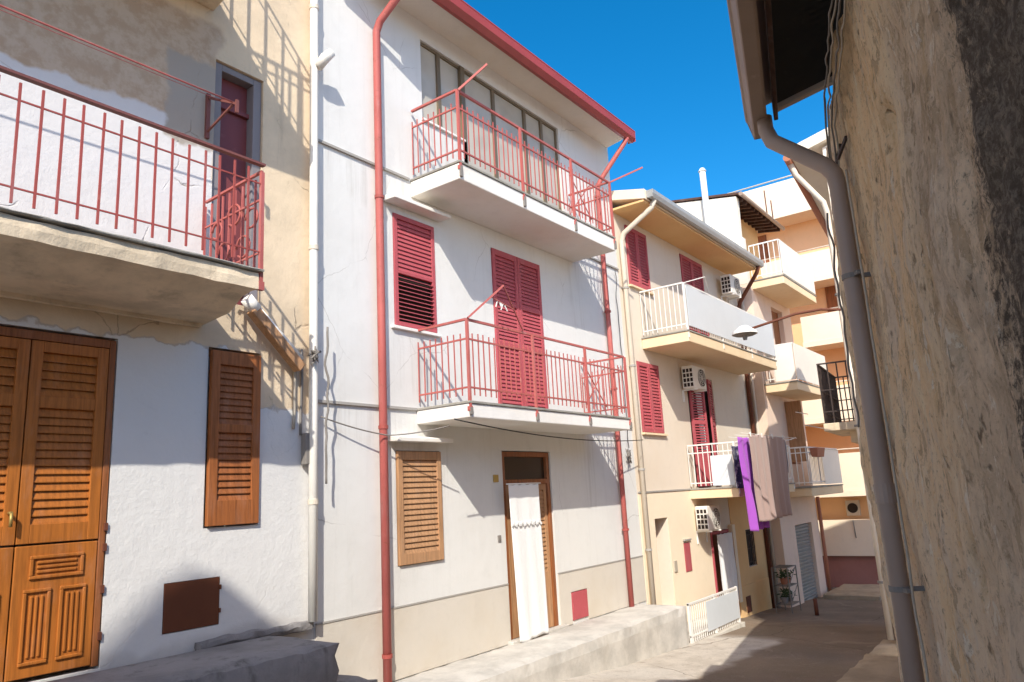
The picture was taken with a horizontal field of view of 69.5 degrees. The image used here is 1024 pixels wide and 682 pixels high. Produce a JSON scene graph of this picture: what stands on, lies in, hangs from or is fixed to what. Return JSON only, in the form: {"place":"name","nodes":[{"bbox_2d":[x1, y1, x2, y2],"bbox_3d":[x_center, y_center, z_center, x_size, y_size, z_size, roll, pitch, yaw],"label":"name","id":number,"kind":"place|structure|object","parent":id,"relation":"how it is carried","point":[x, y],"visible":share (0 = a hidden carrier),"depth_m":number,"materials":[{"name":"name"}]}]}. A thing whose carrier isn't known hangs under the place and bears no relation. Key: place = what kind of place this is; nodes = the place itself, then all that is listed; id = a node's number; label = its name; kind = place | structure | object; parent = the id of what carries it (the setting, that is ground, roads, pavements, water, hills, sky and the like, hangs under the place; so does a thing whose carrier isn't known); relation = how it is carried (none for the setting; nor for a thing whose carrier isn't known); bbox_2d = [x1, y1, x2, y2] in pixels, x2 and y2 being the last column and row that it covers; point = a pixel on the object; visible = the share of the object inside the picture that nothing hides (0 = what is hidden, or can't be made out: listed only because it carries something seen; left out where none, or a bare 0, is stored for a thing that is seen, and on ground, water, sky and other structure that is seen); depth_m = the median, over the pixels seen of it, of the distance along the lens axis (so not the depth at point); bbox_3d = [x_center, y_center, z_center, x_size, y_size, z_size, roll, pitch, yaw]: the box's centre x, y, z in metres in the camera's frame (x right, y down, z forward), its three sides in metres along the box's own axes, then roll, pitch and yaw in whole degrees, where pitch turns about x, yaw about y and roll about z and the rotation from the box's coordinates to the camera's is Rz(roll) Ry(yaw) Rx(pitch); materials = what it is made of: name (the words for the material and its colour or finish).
{"place":"outdoors","nodes":[
{"label":"outdoors","id":0,"kind":"place"},
{"bbox_2d":[396,604,688,681],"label":"pavement","id":1,"kind":"structure","parent":0,"point":[626,636],"depth_m":9.68,"materials":[{"name":"grey concrete"}]},
{"bbox_2d":[463,0,832,199],"label":"sky","id":2,"kind":"structure","parent":0,"point":[666,69],"materials":[{"name":"blue"}]},
{"bbox_2d":[687,619,744,640],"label":"pavement","id":3,"kind":"structure","parent":0,"point":[735,626],"depth_m":13.20,"materials":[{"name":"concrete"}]},
{"bbox_2d":[686,586,740,642],"bbox_3d":[3.554,4.758,12.878,0.045,0.640,2.200,-12,-15,35],"label":"railing","id":4,"kind":"object","parent":3,"relation":"on","point":[723,610],"visible":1,"depth_m":12.84,"materials":[{"name":"white metal"}]},
{"bbox_2d":[557,587,895,681],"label":"street","id":5,"kind":"structure","parent":0,"point":[835,640],"depth_m":11.12,"materials":[{"name":"concrete"}]},
{"bbox_2d":[0,0,334,681],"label":"old house","id":6,"kind":"structure","parent":5,"relation":"on","point":[159,490],"depth_m":6.40,"materials":[{"name":"paint"}]},
{"bbox_2d":[0,336,30,681],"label":"door leaf","id":7,"kind":"structure","parent":6,"relation":"in","point":[13,386],"depth_m":5.51,"materials":[{"name":"brown wood"}]},
{"bbox_2d":[3,340,108,681],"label":"door leaf","id":8,"kind":"structure","parent":6,"relation":"in","point":[51,600],"depth_m":5.69,"materials":[{"name":"brown wood"}]},
{"bbox_2d":[0,4,238,138],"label":"clothesline","id":9,"kind":"object","parent":6,"relation":"attached to","point":[208,127],"visible":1,"depth_m":6.77,"materials":[{"name":"red metal"}]},
{"bbox_2d":[218,78,248,305],"bbox_3d":[-2.898,-1.547,7.559,0.080,2.450,0.370,-12,-15,35],"label":"balcony door","id":10,"kind":"structure","parent":6,"relation":"in","point":[233,126],"depth_m":7.67,"materials":[{"name":"red paint"}]},
{"bbox_2d":[241,294,305,371],"bbox_3d":[-2.387,-0.075,7.377,0.130,0.709,0.712,-12,-15,35],"label":"sloping spout","id":11,"kind":"object","parent":6,"relation":"attached to","point":[282,344],"visible":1,"depth_m":7.34,"materials":[{"name":"beige plastic"}]},
{"bbox_2d":[292,372,296,428],"bbox_3d":[-2.236,0.526,7.590,0.037,0.762,0.051,-12,-15,35],"label":"conduit","id":12,"kind":"object","parent":6,"relation":"attached to","point":[294,400],"visible":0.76,"depth_m":7.56,"materials":[{"name":"grey plastic"}]},
{"bbox_2d":[299,349,302,434],"bbox_3d":[-2.187,0.527,7.658,0.039,0.900,0.025,2,-13,-23],"label":"conduit","id":13,"kind":"object","parent":6,"relation":"attached to","point":[301,403],"visible":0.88,"depth_m":7.63,"materials":[{"name":"grey plastic"}]},
{"bbox_2d":[301,433,309,464],"bbox_3d":[-2.087,1.108,7.573,0.080,0.320,0.130,-12,-15,35],"label":"junction box","id":14,"kind":"object","parent":6,"relation":"attached to","point":[305,448],"visible":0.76,"depth_m":7.52,"materials":[{"name":"grey plastic"}]},
{"bbox_2d":[307,346,320,362],"bbox_3d":[-2.056,0.138,7.655,0.096,0.173,0.174,-12,-15,35],"label":"cable tangle","id":15,"kind":"object","parent":6,"relation":"attached to","point":[314,354],"visible":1,"depth_m":7.65,"materials":[{"name":"grey plastic"}]},
{"bbox_2d":[324,327,329,483],"bbox_3d":[-1.938,0.655,7.718,0.049,1.653,0.068,-12,-15,35],"label":"cable","id":16,"kind":"object","parent":6,"relation":"attached to","point":[327,390],"visible":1,"depth_m":7.72,"materials":[{"name":"grey plastic"}]},
{"bbox_2d":[48,636,338,681],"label":"platform","id":17,"kind":"structure","parent":5,"relation":"on","point":[276,659],"depth_m":5.83,"materials":[{"name":"concrete"}]},
{"bbox_2d":[337,675,377,681],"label":"step","id":18,"kind":"object","parent":5,"relation":"on","point":[345,678],"visible":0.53,"depth_m":6.96,"materials":[{"name":"concrete"}]},
{"bbox_2d":[314,0,646,681],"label":"white house","id":19,"kind":"structure","parent":5,"relation":"on","point":[464,181],"depth_m":9.70,"materials":[{"name":"paint"}]},
{"bbox_2d":[321,416,449,435],"bbox_3d":[-1.415,0.959,8.255,1.564,0.194,0.182,5,-14,-34],"label":"cable","id":20,"kind":"object","parent":19,"relation":"attached to","point":[380,433],"visible":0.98,"depth_m":8.26,"materials":[{"name":"grey plastic"}]},
{"bbox_2d":[420,42,439,124],"bbox_3d":[-1.179,-3.587,10.366,0.060,1.195,0.400,-12,-15,35],"label":"window","id":21,"kind":"structure","parent":19,"relation":"in","point":[429,58],"depth_m":10.41,"materials":[{"name":"grey glass"}]},
{"bbox_2d":[438,53,458,134],"bbox_3d":[-0.906,-3.526,10.725,0.060,1.195,0.510,-12,-15,35],"label":"window","id":22,"kind":"structure","parent":19,"relation":"in","point":[448,76],"depth_m":10.71,"materials":[{"name":"white glass"}]},
{"bbox_2d":[464,70,496,177],"bbox_3d":[-0.492,-2.957,11.132,0.060,2.185,0.740,-12,-15,35],"label":"window","id":23,"kind":"structure","parent":19,"relation":"in","point":[476,89],"depth_m":11.26,"materials":[{"name":"grey glass"}]},
{"bbox_2d":[495,301,507,310],"bbox_3d":[-0.133,-0.440,9.138,0.017,0.126,0.242,-12,-15,35],"label":"clothes peg string","id":24,"kind":"object","parent":19,"relation":"hanging from","point":[501,305],"visible":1,"depth_m":9.12,"materials":[{"name":"white plastic"}]},
{"bbox_2d":[493,89,528,193],"bbox_3d":[-0.018,-2.852,11.755,0.060,2.185,0.840,-12,-15,35],"label":"window","id":25,"kind":"structure","parent":19,"relation":"in","point":[503,106],"depth_m":11.83,"materials":[{"name":"grey glass"}]},
{"bbox_2d":[505,485,519,638],"bbox_3d":[0.026,3.010,10.165,0.040,2.020,0.340,-12,-15,35],"label":"door leaf","id":26,"kind":"structure","parent":19,"relation":"in","point":[515,623],"depth_m":10.05,"materials":[{"name":"brown wood"}]},
{"bbox_2d":[506,482,548,642],"bbox_3d":[0.228,2.986,10.053,0.040,2.071,0.800,-12,-15,35],"label":"door curtain","id":27,"kind":"object","parent":19,"relation":"hanging from","point":[526,528],"depth_m":10.06,"materials":[{"name":"white fabric"}]},
{"bbox_2d":[524,109,545,201],"bbox_3d":[0.382,-2.764,12.279,0.060,2.185,0.490,-12,-15,35],"label":"window","id":28,"kind":"structure","parent":19,"relation":"in","point":[532,123],"depth_m":12.38,"materials":[{"name":"white glass"}]},
{"bbox_2d":[526,484,553,627],"bbox_3d":[0.371,3.087,10.617,0.040,2.018,0.568,-12,-15,35],"label":"door leaf","id":29,"kind":"structure","parent":19,"relation":"in","point":[542,487],"depth_m":10.78,"materials":[{"name":"brown wood"}]},
{"bbox_2d":[454,419,639,440],"bbox_3d":[0.834,1.355,10.678,0.016,0.135,5.623,-10,-14,30],"label":"cable","id":30,"kind":"object","parent":19,"relation":"attached to","point":[541,435],"visible":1,"depth_m":9.89,"materials":[{"name":"black rubber"}]},
{"bbox_2d":[541,120,561,209],"bbox_3d":[0.670,-2.700,12.658,0.060,2.185,0.470,-12,-15,35],"label":"window","id":31,"kind":"structure","parent":19,"relation":"in","point":[548,132],"depth_m":12.77,"materials":[{"name":"white glass"}]},
{"bbox_2d":[614,270,628,445],"bbox_3d":[2.002,0.286,13.452,0.034,3.302,0.089,-12,-15,35],"label":"cable","id":32,"kind":"object","parent":19,"relation":"attached to","point":[622,355],"visible":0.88,"depth_m":13.47,"materials":[{"name":"black rubber"}]},
{"bbox_2d":[626,449,631,463],"bbox_3d":[2.061,2.026,12.987,0.063,0.267,0.150,-12,-15,35],"label":"cable tangle","id":33,"kind":"object","parent":19,"relation":"attached to","point":[628,451],"visible":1,"depth_m":12.97,"materials":[{"name":"grey plastic"}]},
{"bbox_2d":[611,188,795,623],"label":"beige house","id":34,"kind":"structure","parent":5,"relation":"on","point":[678,313],"depth_m":14.97,"materials":[{"name":"beige paint"}]},
{"bbox_2d":[683,542,691,571],"bbox_3d":[3.413,4.209,14.371,0.050,0.530,0.270,-12,-15,35],"label":"meter door","id":35,"kind":"structure","parent":34,"relation":"in","point":[687,552],"depth_m":14.34,"materials":[{"name":"paint"}]},
{"bbox_2d":[681,365,706,403],"bbox_3d":[3.844,0.922,15.596,0.339,0.740,0.664,-12,-15,35],"label":"air conditioner","id":36,"kind":"object","parent":34,"relation":"attached to","point":[693,378],"visible":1,"depth_m":15.40,"materials":[{"name":"beige plastic"}]},
{"bbox_2d":[688,390,712,485],"bbox_3d":[4.008,1.907,15.698,0.500,2.320,0.040,7,-15,-39],"label":"balcony door leaf","id":37,"kind":"structure","parent":34,"relation":"in","point":[698,422],"depth_m":15.63,"materials":[{"name":"paint"}]},
{"bbox_2d":[695,393,706,486],"bbox_3d":[4.173,2.034,16.099,0.045,2.261,0.380,-12,-15,35],"label":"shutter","id":38,"kind":"object","parent":34,"relation":"hanging from","point":[701,419],"depth_m":16.12,"materials":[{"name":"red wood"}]},
{"bbox_2d":[695,505,720,543],"bbox_3d":[3.984,3.725,14.992,0.339,0.740,0.664,-12,-15,35],"label":"air conditioner","id":39,"kind":"object","parent":34,"relation":"attached to","point":[708,518],"visible":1,"depth_m":14.80,"materials":[{"name":"white plastic"}]},
{"bbox_2d":[706,379,718,454],"bbox_3d":[4.496,2.028,16.402,0.040,2.320,0.500,-8,-13,22],"label":"balcony door leaf","id":40,"kind":"structure","parent":34,"relation":"in","point":[709,388],"depth_m":16.38,"materials":[{"name":"paint"}]},
{"bbox_2d":[712,534,723,596],"bbox_3d":[4.338,4.862,15.725,0.040,1.460,0.860,-12,-15,35],"label":"door leaf","id":41,"kind":"structure","parent":34,"relation":"in","point":[715,543],"depth_m":15.81,"materials":[{"name":"brown wood"}]},
{"bbox_2d":[717,532,738,598],"bbox_3d":[4.572,4.810,15.582,0.050,1.463,0.861,-12,-15,35],"label":"door curtain","id":42,"kind":"object","parent":34,"relation":"hanging from","point":[727,562],"depth_m":15.61,"materials":[{"name":"white fabric"}]},
{"bbox_2d":[720,274,740,303],"bbox_3d":[5.407,-1.215,18.252,0.339,0.740,0.664,-12,-15,35],"label":"air conditioner","id":43,"kind":"object","parent":34,"relation":"attached to","point":[730,287],"visible":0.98,"depth_m":18.06,"materials":[{"name":"white metal"}]},
{"bbox_2d":[731,446,743,488],"bbox_3d":[4.462,2.467,14.430,0.074,0.823,0.731,-12,-15,35],"label":"navy garment","id":44,"kind":"object","parent":34,"relation":"hanging from","point":[738,472],"visible":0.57,"depth_m":14.32,"materials":[{"name":"fabric"}]},
{"bbox_2d":[745,529,756,565],"bbox_3d":[5.517,4.802,17.159,0.117,0.800,0.500,-12,-15,35],"label":"window","id":45,"kind":"structure","parent":34,"relation":"in","point":[748,535],"depth_m":17.18,"materials":[{"name":"black glass"}]},
{"bbox_2d":[737,437,769,530],"bbox_3d":[4.619,2.736,14.134,0.128,1.766,1.064,-12,-15,35],"label":"purple sheet","id":46,"kind":"object","parent":34,"relation":"hanging from","point":[745,459],"visible":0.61,"depth_m":13.90,"materials":[{"name":"fabric"}]},
{"bbox_2d":[748,434,791,521],"bbox_3d":[5.209,2.719,14.739,0.076,1.648,2.180,-12,-15,35],"label":"bedspread","id":47,"kind":"object","parent":34,"relation":"hanging from","point":[770,474],"visible":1,"depth_m":14.61,"materials":[{"name":"pink fabric"}]},
{"bbox_2d":[671,168,842,607],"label":"garage house","id":48,"kind":"structure","parent":5,"relation":"on","point":[781,393],"depth_m":19.55,"materials":[{"name":"beige paint"}]},
{"bbox_2d":[771,311,780,344],"bbox_3d":[7.356,-0.079,20.663,0.040,1.580,0.980,-12,-15,35],"label":"window","id":49,"kind":"structure","parent":48,"relation":"in","point":[774,315],"depth_m":20.87,"materials":[{"name":"brown wood"}]},
{"bbox_2d":[809,447,824,456],"bbox_3d":[7.625,2.776,18.392,0.197,0.220,0.696,-12,-15,35],"label":"planter","id":50,"kind":"object","parent":48,"relation":"hanging from","point":[817,452],"visible":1,"depth_m":18.16,"materials":[{"name":"ceramic"}]},
{"bbox_2d":[771,565,801,613],"bbox_3d":[6.286,5.708,16.896,0.372,1.058,0.672,-12,-15,35],"label":"plant rack","id":51,"kind":"object","parent":5,"relation":"on","point":[789,585],"visible":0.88,"depth_m":16.82,"materials":[{"name":"black metal"}]},
{"bbox_2d":[774,569,789,584],"bbox_3d":[6.188,5.390,16.889,0.286,0.349,0.333,-12,-15,35],"label":"potted plant","id":52,"kind":"object","parent":51,"relation":"on","point":[783,580],"visible":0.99,"depth_m":16.86,"materials":[{"name":"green plant"}]},
{"bbox_2d":[777,588,791,603],"bbox_3d":[6.187,5.777,16.728,0.361,0.325,0.295,7,-15,-40],"label":"potted plant","id":53,"kind":"object","parent":51,"relation":"on","point":[784,599],"visible":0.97,"depth_m":16.69,"materials":[{"name":"green plant"}]},
{"bbox_2d":[781,569,795,582],"bbox_3d":[6.380,5.418,17.109,0.334,0.364,0.321,5,-14,-35],"label":"potted plant","id":54,"kind":"object","parent":51,"relation":"on","point":[789,575],"visible":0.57,"depth_m":17.06,"materials":[{"name":"green plant"}]},
{"bbox_2d":[781,588,796,601],"bbox_3d":[6.399,5.816,17.024,0.331,0.349,0.289,6,-15,-36],"label":"potted plant","id":55,"kind":"object","parent":51,"relation":"on","point":[788,594],"visible":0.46,"depth_m":16.93,"materials":[{"name":"green plant"}]},
{"bbox_2d":[730,175,878,586],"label":"apartment building","id":56,"kind":"structure","parent":5,"relation":"on","point":[851,558],"depth_m":23.25,"materials":[{"name":"beige paint"}]},
{"bbox_2d":[758,235,769,262],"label":"window","id":57,"kind":"structure","parent":56,"relation":"in","point":[762,238],"depth_m":25.54,"materials":[{"name":"brown wood"}]},
{"bbox_2d":[825,285,837,312],"bbox_3d":[10.513,-0.870,23.807,0.550,1.900,0.040,-12,-15,35],"label":"balcony door","id":58,"kind":"structure","parent":56,"relation":"in","point":[830,291],"depth_m":23.97,"materials":[{"name":"brown wood"}]},
{"bbox_2d":[783,127,893,639],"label":"ivory house","id":59,"kind":"structure","parent":5,"relation":"on","point":[812,184],"depth_m":11.66,"materials":[{"name":"paint"}]},
{"bbox_2d":[732,308,840,339],"bbox_3d":[4.224,-0.285,11.355,1.672,0.358,0.394,-9,-13,27],"label":"street lamp","id":60,"kind":"object","parent":59,"relation":"attached to","point":[744,332],"visible":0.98,"depth_m":11.49,"materials":[{"name":"white metal"}]},
{"bbox_2d":[823,584,881,600],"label":"ramp","id":61,"kind":"structure","parent":5,"relation":"on","point":[870,592],"depth_m":19.20,"materials":[{"name":"grey concrete"}]},
{"bbox_2d":[837,654,900,681],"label":"stone step","id":62,"kind":"object","parent":5,"relation":"on","point":[873,668],"visible":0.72,"depth_m":8.57,"materials":[{"name":"beige stone"}]},
{"bbox_2d":[727,0,1023,681],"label":"stone house","id":63,"kind":"structure","parent":5,"relation":"on","point":[930,114],"depth_m":2.36,"materials":[{"name":"beige stone"}]},
{"bbox_2d":[823,0,833,157],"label":"cable","id":64,"kind":"object","parent":63,"relation":"attached to","point":[826,64],"visible":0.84,"depth_m":3.67,"materials":[{"name":"grey plastic"}]},
{"bbox_2d":[827,0,837,159],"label":"cable","id":65,"kind":"object","parent":63,"relation":"attached to","point":[831,49],"visible":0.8,"depth_m":3.62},
{"bbox_2d":[831,0,840,162],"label":"cable","id":66,"kind":"object","parent":63,"relation":"attached to","point":[837,29],"visible":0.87,"depth_m":3.55,"materials":[{"name":"grey plastic"}]},
{"bbox_2d":[834,0,845,166],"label":"cable","id":67,"kind":"object","parent":63,"relation":"attached to","point":[842,27],"visible":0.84,"depth_m":3.51,"materials":[{"name":"grey plastic"}]},
{"bbox_2d":[836,136,847,164],"bbox_3d":[1.746,-0.982,3.970,0.081,0.204,0.502,-7,-13,20],"label":"cable bracket","id":68,"kind":"object","parent":63,"relation":"attached to","point":[841,148],"visible":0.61,"depth_m":3.85,"materials":[{"name":"black metal"}]},
{"bbox_2d":[826,213,859,426],"bbox_3d":[2.198,-0.146,4.895,0.035,1.423,0.225,-8,-13,23],"label":"cable","id":69,"kind":"object","parent":63,"relation":"attached to","point":[844,327],"visible":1,"depth_m":4.88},
{"bbox_2d":[845,169,928,681],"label":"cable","id":70,"kind":"object","parent":63,"relation":"attached to","point":[890,447],"visible":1,"depth_m":3.46,"materials":[{"name":"grey plastic"}]},
{"bbox_2d":[869,639,897,656],"bbox_3d":[5.156,4.431,9.883,0.514,0.610,1.256,-12,-15,35],"label":"stone step","id":71,"kind":"object","parent":5,"relation":"on","point":[884,647],"visible":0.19,"depth_m":9.91,"materials":[{"name":"beige stone"}]},
{"bbox_2d":[813,599,818,615],"bbox_3d":[6.636,5.808,16.099,0.090,0.340,0.086,-12,-15,35],"label":"bollard","id":72,"kind":"object","parent":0,"point":[815,603],"visible":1,"depth_m":16.07,"materials":[{"name":"brown metal"}]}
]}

